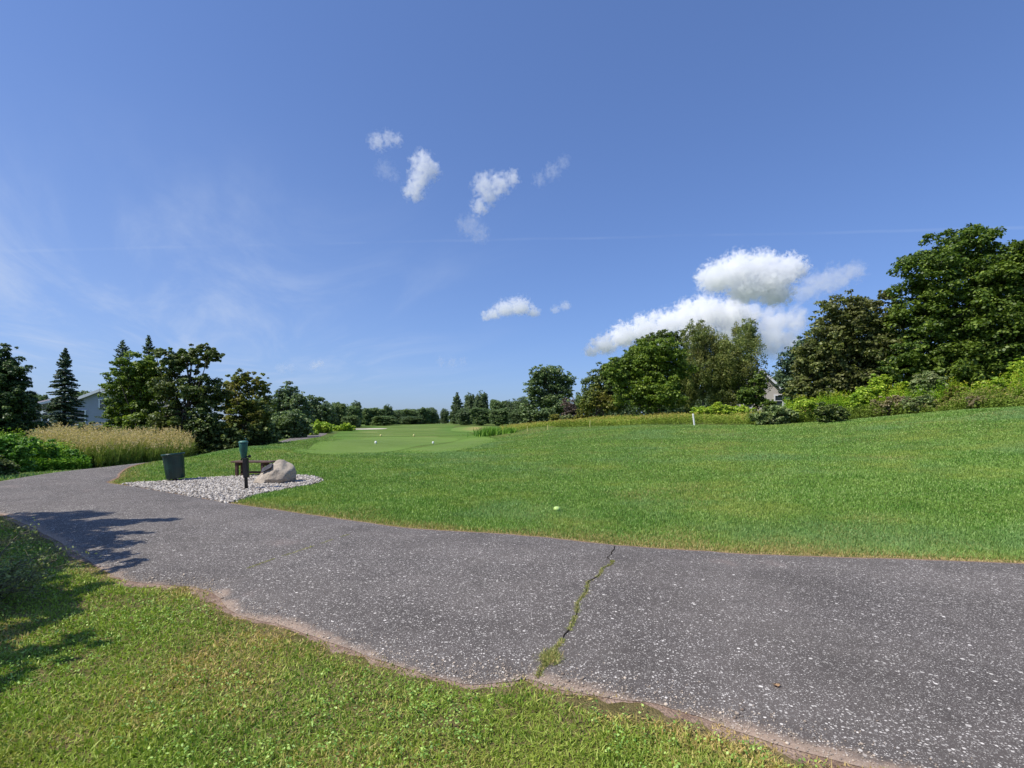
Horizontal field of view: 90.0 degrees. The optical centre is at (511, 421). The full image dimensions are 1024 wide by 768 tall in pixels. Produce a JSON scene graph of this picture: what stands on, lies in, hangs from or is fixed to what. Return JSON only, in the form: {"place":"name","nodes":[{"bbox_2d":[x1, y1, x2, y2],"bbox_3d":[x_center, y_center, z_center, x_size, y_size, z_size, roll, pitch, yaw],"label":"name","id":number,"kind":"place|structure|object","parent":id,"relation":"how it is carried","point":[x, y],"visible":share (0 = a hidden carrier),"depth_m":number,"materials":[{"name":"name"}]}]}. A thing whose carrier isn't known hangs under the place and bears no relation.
{"place":"outdoors","nodes":[
{"label":"outdoors","id":0,"kind":"place"},
{"bbox_2d":[121,474,323,502],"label":"gravel","id":1,"kind":"structure","parent":0,"point":[227,489],"depth_m":12.43,"materials":[{"name":"gravel"}]},
{"bbox_2d":[247,534,349,568],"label":"crack grass","id":2,"kind":"structure","parent":0,"point":[290,553],"depth_m":6.01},
{"bbox_2d":[296,437,457,453],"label":"tee ground","id":3,"kind":"structure","parent":0,"point":[383,444],"depth_m":31.26,"materials":[{"name":"plant"}]},
{"bbox_2d":[293,424,496,454],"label":"fairway ground","id":4,"kind":"structure","parent":0,"point":[425,430],"depth_m":66.20,"materials":[{"name":"plant"}]},
{"bbox_2d":[467,426,517,436],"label":"reed tuft","id":5,"kind":"object","parent":4,"relation":"on","point":[486,431],"visible":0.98,"depth_m":44.72,"materials":[{"name":"green plant"}]},
{"bbox_2d":[0,514,863,767],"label":"soil edge","id":6,"kind":"object","parent":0,"point":[668,712],"visible":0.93,"depth_m":3.11,"materials":[{"name":"soil"}]},
{"bbox_2d":[0,515,883,767],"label":"lawn ground","id":7,"kind":"structure","parent":0,"point":[617,706],"depth_m":2.95,"materials":[{"name":"plant"}]},
{"bbox_2d":[0,517,97,602],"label":"grey shrub","id":8,"kind":"object","parent":7,"relation":"on","point":[8,577],"visible":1,"depth_m":4.50,"materials":[{"name":"green plant"}]},
{"bbox_2d":[0,533,832,767],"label":"clover","id":9,"kind":"object","parent":7,"relation":"on","point":[458,733],"visible":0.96,"depth_m":2.71,"materials":[{"name":"green plant"}]},
{"bbox_2d":[397,437,495,452],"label":"tee ground","id":10,"kind":"structure","parent":0,"point":[456,445],"depth_m":32.17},
{"bbox_2d":[451,426,510,433],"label":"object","id":11,"kind":"structure","parent":0,"point":[463,429],"depth_m":86.59,"materials":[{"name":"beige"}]},
{"bbox_2d":[0,432,1023,767],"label":"path","id":12,"kind":"structure","parent":0,"point":[908,654],"depth_m":4.25,"materials":[{"name":"asphalt"}]},
{"bbox_2d":[0,508,972,767],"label":"grit","id":13,"kind":"object","parent":12,"relation":"on","point":[516,678],"visible":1,"depth_m":3.15,"materials":[{"name":"gravel"}]},
{"bbox_2d":[533,560,614,677],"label":"crack grass","id":14,"kind":"structure","parent":12,"relation":"on","point":[549,656],"depth_m":3.47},
{"bbox_2d":[536,546,614,676],"bbox_3d":[0.743,1.571,4.831,0.122,0.026,3.517,0,0,21],"label":"path crack","id":15,"kind":"object","parent":12,"relation":"on","point":[577,610],"visible":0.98,"depth_m":4.17,"materials":[{"name":"soil"}]},
{"bbox_2d":[0,0,1023,420],"label":"sky","id":16,"kind":"structure","parent":0,"point":[401,204],"materials":[{"name":"blue"}]},
{"bbox_2d":[1,406,1023,562],"bbox_3d":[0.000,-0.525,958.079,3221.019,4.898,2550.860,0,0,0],"label":"ground","id":17,"kind":"structure","parent":0,"point":[529,433],"depth_m":14.87,"materials":[{"name":"plant"}]},
{"bbox_2d":[0,455,20,475],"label":"hedge bush","id":18,"kind":"object","parent":17,"relation":"on","point":[5,469],"visible":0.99,"depth_m":15.52,"materials":[{"name":"green plant"}]},
{"bbox_2d":[0,434,38,473],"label":"hedge bush","id":19,"kind":"object","parent":17,"relation":"on","point":[10,448],"visible":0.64,"depth_m":17.37,"materials":[{"name":"green plant"}]},
{"bbox_2d":[0,343,51,437],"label":"leafy tree","id":20,"kind":"object","parent":17,"relation":"on","point":[16,401],"visible":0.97,"depth_m":26.77,"materials":[{"name":"green plant"}]},
{"bbox_2d":[0,426,75,470],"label":"hedge plants","id":21,"kind":"object","parent":17,"relation":"on","point":[60,445],"visible":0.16,"depth_m":20.26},
{"bbox_2d":[21,437,60,462],"bbox_3d":[-18.266,1.386,19.433,1.747,1.633,1.365,0,0,0],"label":"hedge bush","id":22,"kind":"object","parent":17,"relation":"on","point":[35,442],"visible":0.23,"depth_m":19.33,"materials":[{"name":"green plant"}]},
{"bbox_2d":[23,399,62,428],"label":"house","id":23,"kind":"structure","parent":17,"relation":"on","point":[44,402],"depth_m":65.27,"materials":[{"name":"beige"}]},
{"bbox_2d":[18,454,91,472],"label":"hedge plants","id":24,"kind":"object","parent":17,"relation":"on","point":[64,463],"visible":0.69,"depth_m":19.40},
{"bbox_2d":[37,348,88,433],"bbox_3d":[-27.985,-1.330,31.937,3.170,6.583,3.012,0,0,0],"label":"spruce tree","id":25,"kind":"object","parent":17,"relation":"on","point":[65,378],"visible":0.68,"depth_m":31.82,"materials":[{"name":"green plant"}]},
{"bbox_2d":[54,445,86,461],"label":"hedge bush","id":26,"kind":"object","parent":17,"relation":"on","point":[77,452],"visible":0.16,"depth_m":20.39,"materials":[{"name":"green plant"}]},
{"bbox_2d":[71,421,114,433],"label":"dark shrub","id":27,"kind":"object","parent":17,"relation":"on","point":[80,424],"visible":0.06,"depth_m":29.63,"materials":[{"name":"green plant"}]},
{"bbox_2d":[0,452,208,480],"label":"verge grass","id":28,"kind":"structure","parent":17,"relation":"on","point":[11,476],"depth_m":15.70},
{"bbox_2d":[18,421,201,467],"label":"plume grass","id":29,"kind":"structure","parent":17,"relation":"on","point":[112,448],"depth_m":22.94,"materials":[{"name":"plant"}]},
{"bbox_2d":[94,340,131,425],"bbox_3d":[-28.771,-2.046,37.990,3.517,8.058,3.652,0,0,0],"label":"spruce tree","id":30,"kind":"object","parent":17,"relation":"on","point":[123,348],"visible":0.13,"depth_m":37.78,"materials":[{"name":"green plant"}]},
{"bbox_2d":[40,389,189,429],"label":"house","id":31,"kind":"structure","parent":17,"relation":"on","point":[92,404],"depth_m":51.39,"materials":[{"name":"blue"}]},
{"bbox_2d":[97,350,174,434],"bbox_3d":[-21.454,-1.062,29.625,4.784,5.981,3.714,0,0,0],"label":"green leafy tree","id":32,"kind":"object","parent":17,"relation":"on","point":[137,376],"visible":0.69,"depth_m":29.03,"materials":[{"name":"green plant"}]},
{"bbox_2d":[141,335,162,421],"bbox_3d":[-25.608,-2.013,36.074,2.584,8.146,2.896,0,0,-29],"label":"spruce tree","id":33,"kind":"object","parent":17,"relation":"on","point":[148,343],"visible":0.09,"depth_m":35.92,"materials":[{"name":"green plant"}]},
{"bbox_2d":[130,343,234,442],"bbox_3d":[-18.318,-1.175,28.542,5.104,6.467,3.888,0,0,0],"label":"spreading tree","id":34,"kind":"object","parent":17,"relation":"on","point":[197,393],"visible":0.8,"depth_m":28.11,"materials":[{"name":"green plant"}]},
{"bbox_2d":[189,421,253,453],"bbox_3d":[-16.435,0.994,28.245,3.927,2.112,2.286,0,0,-15],"label":"dark shrub","id":35,"kind":"object","parent":17,"relation":"on","point":[213,443],"visible":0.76,"depth_m":27.81,"materials":[{"name":"green plant"}]},
{"bbox_2d":[213,368,277,445],"bbox_3d":[-16.905,-0.590,32.108,4.500,5.353,3.396,0,0,0],"label":"yellowing tree","id":36,"kind":"object","parent":17,"relation":"on","point":[246,411],"visible":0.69,"depth_m":31.63,"materials":[{"name":"green plant"}]},
{"bbox_2d":[242,422,278,445],"bbox_3d":[-15.376,0.967,31.367,2.026,1.923,1.739,0,0,0],"label":"dark shrub","id":37,"kind":"object","parent":17,"relation":"on","point":[265,435],"visible":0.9,"depth_m":31.08,"materials":[{"name":"green plant"}]},
{"bbox_2d":[269,409,314,438],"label":"round shrub","id":38,"kind":"object","parent":17,"relation":"on","point":[286,424],"visible":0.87,"depth_m":50.90,"materials":[{"name":"green plant"}]},
{"bbox_2d":[271,381,313,422],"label":"round tree","id":39,"kind":"object","parent":17,"relation":"on","point":[288,399],"visible":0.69,"depth_m":67.53,"materials":[{"name":"green plant"}]},
{"bbox_2d":[304,394,335,424],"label":"round tree","id":40,"kind":"object","parent":17,"relation":"on","point":[319,411],"visible":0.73,"depth_m":83.47,"materials":[{"name":"green plant"}]},
{"bbox_2d":[311,419,332,432],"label":"lime bush","id":41,"kind":"object","parent":17,"relation":"on","point":[324,427],"visible":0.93,"depth_m":65.87,"materials":[{"name":"green plant"}]},
{"bbox_2d":[322,403,338,424],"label":"tree","id":42,"kind":"object","parent":17,"relation":"on","point":[334,421],"visible":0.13,"depth_m":94.42,"materials":[{"name":"green plant"}]},
{"bbox_2d":[315,422,355,430],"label":"lime bush","id":43,"kind":"object","parent":17,"relation":"on","point":[345,427],"visible":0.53,"depth_m":77.50,"materials":[{"name":"green plant"}]},
{"bbox_2d":[332,402,346,425],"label":"tree","id":44,"kind":"object","parent":17,"relation":"on","point":[340,409],"visible":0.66,"depth_m":104.28,"materials":[{"name":"green plant"}]},
{"bbox_2d":[341,415,361,428],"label":"tree","id":45,"kind":"object","parent":17,"relation":"on","point":[353,420],"visible":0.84,"depth_m":98.96,"materials":[{"name":"green plant"}]},
{"bbox_2d":[345,404,360,422],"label":"tree","id":46,"kind":"object","parent":17,"relation":"on","point":[352,410],"visible":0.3,"depth_m":114.12,"materials":[{"name":"green plant"}]},
{"bbox_2d":[350,400,362,424],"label":"tree","id":47,"kind":"object","parent":17,"relation":"on","point":[355,403],"visible":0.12,"depth_m":124.67,"materials":[{"name":"green plant"}]},
{"bbox_2d":[359,407,380,425],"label":"tree","id":48,"kind":"object","parent":17,"relation":"on","point":[368,414],"visible":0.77,"depth_m":138.69,"materials":[{"name":"green plant"}]},
{"bbox_2d":[371,415,398,425],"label":"tree","id":49,"kind":"object","parent":17,"relation":"on","point":[383,420],"visible":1,"depth_m":133.45,"materials":[{"name":"green plant"}]},
{"bbox_2d":[383,404,394,415],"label":"tree","id":50,"kind":"object","parent":17,"relation":"on","point":[389,412],"visible":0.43,"depth_m":164.53,"materials":[{"name":"green plant"}]},
{"bbox_2d":[393,410,405,424],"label":"tree","id":51,"kind":"object","parent":17,"relation":"on","point":[398,414],"visible":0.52,"depth_m":177.96,"materials":[{"name":"green plant"}]},
{"bbox_2d":[399,416,423,423],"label":"tree","id":52,"kind":"object","parent":17,"relation":"on","point":[410,420],"visible":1,"depth_m":158.33,"materials":[{"name":"green plant"}]},
{"bbox_2d":[401,408,422,423],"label":"tree","id":53,"kind":"object","parent":17,"relation":"on","point":[411,412],"visible":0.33,"depth_m":188.53,"materials":[{"name":"green plant"}]},
{"bbox_2d":[418,407,432,423],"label":"tree","id":54,"kind":"object","parent":17,"relation":"on","point":[427,412],"visible":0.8,"depth_m":198.69,"materials":[{"name":"green plant"}]},
{"bbox_2d":[427,407,438,423],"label":"tree","id":55,"kind":"object","parent":17,"relation":"on","point":[434,416],"visible":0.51,"depth_m":203.33,"materials":[{"name":"green plant"}]},
{"bbox_2d":[439,408,449,423],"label":"tree","id":56,"kind":"object","parent":17,"relation":"on","point":[444,413],"visible":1,"depth_m":209.07,"materials":[{"name":"green plant"}]},
{"bbox_2d":[448,392,463,423],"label":"conical tree","id":57,"kind":"object","parent":17,"relation":"on","point":[457,403],"visible":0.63,"depth_m":149.03,"materials":[{"name":"green plant"}]},
{"bbox_2d":[454,407,473,424],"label":"tree","id":58,"kind":"object","parent":17,"relation":"on","point":[462,415],"visible":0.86,"depth_m":128.82,"materials":[{"name":"green plant"}]},
{"bbox_2d":[463,393,474,408],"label":"tree","id":59,"kind":"object","parent":17,"relation":"on","point":[469,401],"visible":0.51,"depth_m":153.90,"materials":[{"name":"green plant"}]},
{"bbox_2d":[469,407,491,425],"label":"tree","id":60,"kind":"object","parent":17,"relation":"on","point":[479,416],"visible":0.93,"depth_m":119.00,"materials":[{"name":"green plant"}]},
{"bbox_2d":[473,390,489,408],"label":"tree","id":61,"kind":"object","parent":17,"relation":"on","point":[481,402],"visible":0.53,"depth_m":149.13,"materials":[{"name":"green plant"}]},
{"bbox_2d":[24,383,948,424],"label":"woods","id":62,"kind":"object","parent":17,"relation":"on","point":[636,410],"visible":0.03,"depth_m":119.36,"materials":[{"name":"green plant"}]},
{"bbox_2d":[488,399,504,417],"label":"tree","id":63,"kind":"object","parent":17,"relation":"on","point":[495,404],"visible":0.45,"depth_m":138.62,"materials":[{"name":"green plant"}]},
{"bbox_2d":[488,407,510,425],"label":"tree","id":64,"kind":"object","parent":17,"relation":"on","point":[499,417],"visible":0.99,"depth_m":110.76,"materials":[{"name":"green plant"}]},
{"bbox_2d":[503,398,516,424],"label":"tree","id":65,"kind":"object","parent":17,"relation":"on","point":[508,404],"visible":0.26,"depth_m":119.55,"materials":[{"name":"green plant"}]},
{"bbox_2d":[508,409,525,424],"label":"tree","id":66,"kind":"object","parent":17,"relation":"on","point":[514,416],"visible":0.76,"depth_m":99.02,"materials":[{"name":"green plant"}]},
{"bbox_2d":[513,396,530,409],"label":"tree","id":67,"kind":"object","parent":17,"relation":"on","point":[516,404],"visible":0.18,"depth_m":114.35,"materials":[{"name":"green plant"}]},
{"bbox_2d":[518,408,554,423],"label":"ridge shrub","id":68,"kind":"object","parent":17,"relation":"on","point":[536,415],"visible":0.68,"depth_m":77.06,"materials":[{"name":"green plant"}]},
{"bbox_2d":[519,364,578,415],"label":"oak tree","id":69,"kind":"object","parent":17,"relation":"on","point":[553,384],"visible":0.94,"depth_m":91.08,"materials":[{"name":"green plant"}]},
{"bbox_2d":[499,416,617,430],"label":"meadow grass","id":70,"kind":"structure","parent":17,"relation":"on","point":[523,426],"depth_m":48.66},
{"bbox_2d":[109,406,1023,562],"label":"fairway rough","id":71,"kind":"object","parent":17,"relation":"on","point":[958,546],"visible":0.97,"depth_m":11.06,"materials":[{"name":"plant"}]},
{"bbox_2d":[560,397,577,415],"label":"purple shrub","id":72,"kind":"object","parent":17,"relation":"on","point":[570,408],"visible":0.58,"depth_m":73.21,"materials":[{"name":"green plant"}]},
{"bbox_2d":[548,408,589,421],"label":"ridge shrub","id":73,"kind":"object","parent":17,"relation":"on","point":[557,417],"visible":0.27,"depth_m":67.49,"materials":[{"name":"green plant"}]},
{"bbox_2d":[577,386,619,415],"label":"mixed tree","id":74,"kind":"object","parent":17,"relation":"on","point":[605,405],"visible":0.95,"depth_m":53.66,"materials":[{"name":"green plant"}]},
{"bbox_2d":[576,353,627,415],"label":"mixed tree","id":75,"kind":"object","parent":17,"relation":"on","point":[596,380],"visible":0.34,"depth_m":59.40,"materials":[{"name":"green plant"}]},
{"bbox_2d":[600,333,698,415],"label":"bright maple tree","id":76,"kind":"object","parent":17,"relation":"on","point":[651,364],"visible":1,"depth_m":49.02,"materials":[{"name":"green plant"}]},
{"bbox_2d":[612,329,691,413],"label":"ragged tree","id":77,"kind":"object","parent":17,"relation":"on","point":[660,334],"visible":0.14,"depth_m":56.31,"materials":[{"name":"green plant"}]},
{"bbox_2d":[669,319,737,410],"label":"birch tree","id":78,"kind":"object","parent":17,"relation":"on","point":[702,339],"visible":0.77,"depth_m":53.94,"materials":[{"name":"green plant"}]},
{"bbox_2d":[689,402,756,414],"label":"meadow shrub","id":79,"kind":"object","parent":17,"relation":"on","point":[716,408],"visible":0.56,"depth_m":43.55,"materials":[{"name":"green plant"}]},
{"bbox_2d":[705,318,772,407],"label":"birch tree","id":80,"kind":"object","parent":17,"relation":"on","point":[737,360],"visible":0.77,"depth_m":52.86,"materials":[{"name":"green plant"}]},
{"bbox_2d":[735,371,768,410],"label":"green tree","id":81,"kind":"object","parent":17,"relation":"on","point":[751,396],"visible":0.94,"depth_m":49.66,"materials":[{"name":"green plant"}]},
{"bbox_2d":[727,368,783,412],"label":"house","id":82,"kind":"structure","parent":17,"relation":"on","point":[773,393],"depth_m":61.29,"materials":[{"name":"grey"}]},
{"bbox_2d":[774,395,783,405],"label":"window","id":83,"kind":"structure","parent":82,"relation":"in","point":[780,402],"depth_m":61.13,"materials":[{"name":"white glass"}]},
{"bbox_2d":[758,399,781,408],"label":"meadow shrub","id":84,"kind":"object","parent":17,"relation":"on","point":[767,402],"visible":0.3,"depth_m":45.77,"materials":[{"name":"green plant"}]},
{"bbox_2d":[749,404,799,423],"bbox_3d":[16.895,-0.311,33.005,2.971,1.583,1.963,0,0,0],"label":"meadow shrub","id":85,"kind":"object","parent":17,"relation":"on","point":[774,414],"visible":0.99,"depth_m":32.78,"materials":[{"name":"green plant"}]},
{"bbox_2d":[772,330,820,401],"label":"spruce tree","id":86,"kind":"object","parent":17,"relation":"on","point":[786,375],"visible":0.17,"depth_m":51.83,"materials":[{"name":"green plant"}]},
{"bbox_2d":[786,397,817,421],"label":"meadow clump","id":87,"kind":"object","parent":17,"relation":"on","point":[803,404],"visible":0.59,"depth_m":32.70,"materials":[{"name":"green plant"}]},
{"bbox_2d":[813,401,850,422],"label":"meadow shrub","id":88,"kind":"object","parent":17,"relation":"on","point":[837,413],"visible":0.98,"depth_m":29.99,"materials":[{"name":"green plant"}]},
{"bbox_2d":[783,288,913,400],"bbox_3d":[26.906,-5.467,40.836,7.778,10.323,8.396,0,0,-40],"label":"bronze maple tree","id":89,"kind":"object","parent":17,"relation":"on","point":[843,356],"visible":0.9,"depth_m":39.86,"materials":[{"name":"green plant"}]},
{"bbox_2d":[844,388,874,416],"bbox_3d":[22.061,-1.027,32.330,2.134,2.132,1.342,0,0,-21],"label":"meadow clump","id":90,"kind":"object","parent":17,"relation":"on","point":[861,398],"visible":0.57,"depth_m":32.11,"materials":[{"name":"green plant"}]},
{"bbox_2d":[855,373,910,400],"bbox_3d":[25.059,-1.752,34.742,3.656,3.069,2.098,0,0,0],"label":"meadow shrub","id":91,"kind":"object","parent":17,"relation":"on","point":[879,384],"visible":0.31,"depth_m":34.51,"materials":[{"name":"green plant"}]},
{"bbox_2d":[743,381,1023,423],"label":"meadow herbs","id":92,"kind":"object","parent":17,"relation":"on","point":[1000,400],"visible":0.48,"depth_m":29.34,"materials":[{"name":"plant"}]},
{"bbox_2d":[870,395,911,415],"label":"meadow shrub","id":93,"kind":"object","parent":17,"relation":"on","point":[888,401],"visible":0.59,"depth_m":31.17,"materials":[{"name":"green plant"}]},
{"bbox_2d":[780,361,1023,416],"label":"goldenrod","id":94,"kind":"object","parent":17,"relation":"on","point":[831,399],"visible":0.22,"depth_m":31.69,"materials":[{"name":"plant"}]},
{"bbox_2d":[900,394,936,412],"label":"meadow clump","id":95,"kind":"object","parent":17,"relation":"on","point":[915,401],"visible":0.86,"depth_m":30.16,"materials":[{"name":"green plant"}]},
{"bbox_2d":[907,370,950,396],"bbox_3d":[26.718,-1.877,32.711,2.593,2.934,2.470,0,0,-34],"label":"meadow shrub","id":96,"kind":"object","parent":17,"relation":"on","point":[932,380],"visible":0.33,"depth_m":32.36,"materials":[{"name":"green plant"}]},
{"bbox_2d":[872,223,1023,392],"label":"maple tree","id":97,"kind":"object","parent":17,"relation":"on","point":[962,334],"visible":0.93,"depth_m":36.87,"materials":[{"name":"green plant"}]},
{"bbox_2d":[941,385,971,408],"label":"meadow clump","id":98,"kind":"object","parent":17,"relation":"on","point":[949,393],"visible":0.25,"depth_m":30.12,"materials":[{"name":"green plant"}]},
{"bbox_2d":[965,396,994,407],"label":"meadow clump","id":99,"kind":"object","parent":17,"relation":"on","point":[972,403],"visible":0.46,"depth_m":27.89,"materials":[{"name":"green plant"}]},
{"bbox_2d":[972,375,1018,395],"bbox_3d":[27.220,-1.573,28.974,2.036,2.087,1.438,0,0,19],"label":"meadow clump","id":100,"kind":"object","parent":17,"relation":"on","point":[997,381],"visible":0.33,"depth_m":28.72,"materials":[{"name":"green plant"}]},
{"bbox_2d":[982,240,1023,376],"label":"maple tree","id":101,"kind":"object","parent":17,"relation":"on","point":[1021,259],"visible":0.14,"depth_m":36.17,"materials":[{"name":"green plant"}]},
{"bbox_2d":[1005,356,1023,385],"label":"meadow shrub","id":102,"kind":"object","parent":17,"relation":"on","point":[1015,365],"visible":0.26,"depth_m":30.50,"materials":[{"name":"green plant"}]},
{"bbox_2d":[554,411,767,426],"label":"meadow grass","id":103,"kind":"structure","parent":0,"point":[674,417],"depth_m":39.79,"materials":[{"name":"plant"}]},
{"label":"gravel ground","id":104,"kind":"structure","parent":0,"visible":0},
{"bbox_2d":[161,452,184,479],"bbox_3d":[-9.064,1.275,13.755,0.552,0.828,0.552,-6,0,-20],"label":"litter bin","id":105,"kind":"object","parent":104,"relation":"on","point":[174,465],"visible":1,"depth_m":13.57,"materials":[{"name":"green plastic"}]},
{"bbox_2d":[238,438,250,488],"bbox_3d":[-6.250,1.049,12.010,0.274,1.314,0.210,-2,0,0],"label":"ball washer","id":106,"kind":"object","parent":104,"relation":"on","point":[243,447],"visible":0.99,"depth_m":11.96,"materials":[{"name":"black paint"}]},
{"bbox_2d":[230,460,275,475],"bbox_3d":[-7.395,1.369,14.697,1.180,0.468,0.395,0,0,4],"label":"bench","id":107,"kind":"object","parent":104,"relation":"on","point":[238,463],"visible":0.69,"depth_m":14.56,"materials":[{"name":"brown wood"}]},
{"bbox_2d":[253,459,295,482],"bbox_3d":[-6.166,1.342,13.317,1.067,0.704,0.810,0,0,0],"label":"boulder","id":108,"kind":"object","parent":104,"relation":"on","point":[280,471],"visible":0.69,"depth_m":13.07,"materials":[{"name":"beige stone"}]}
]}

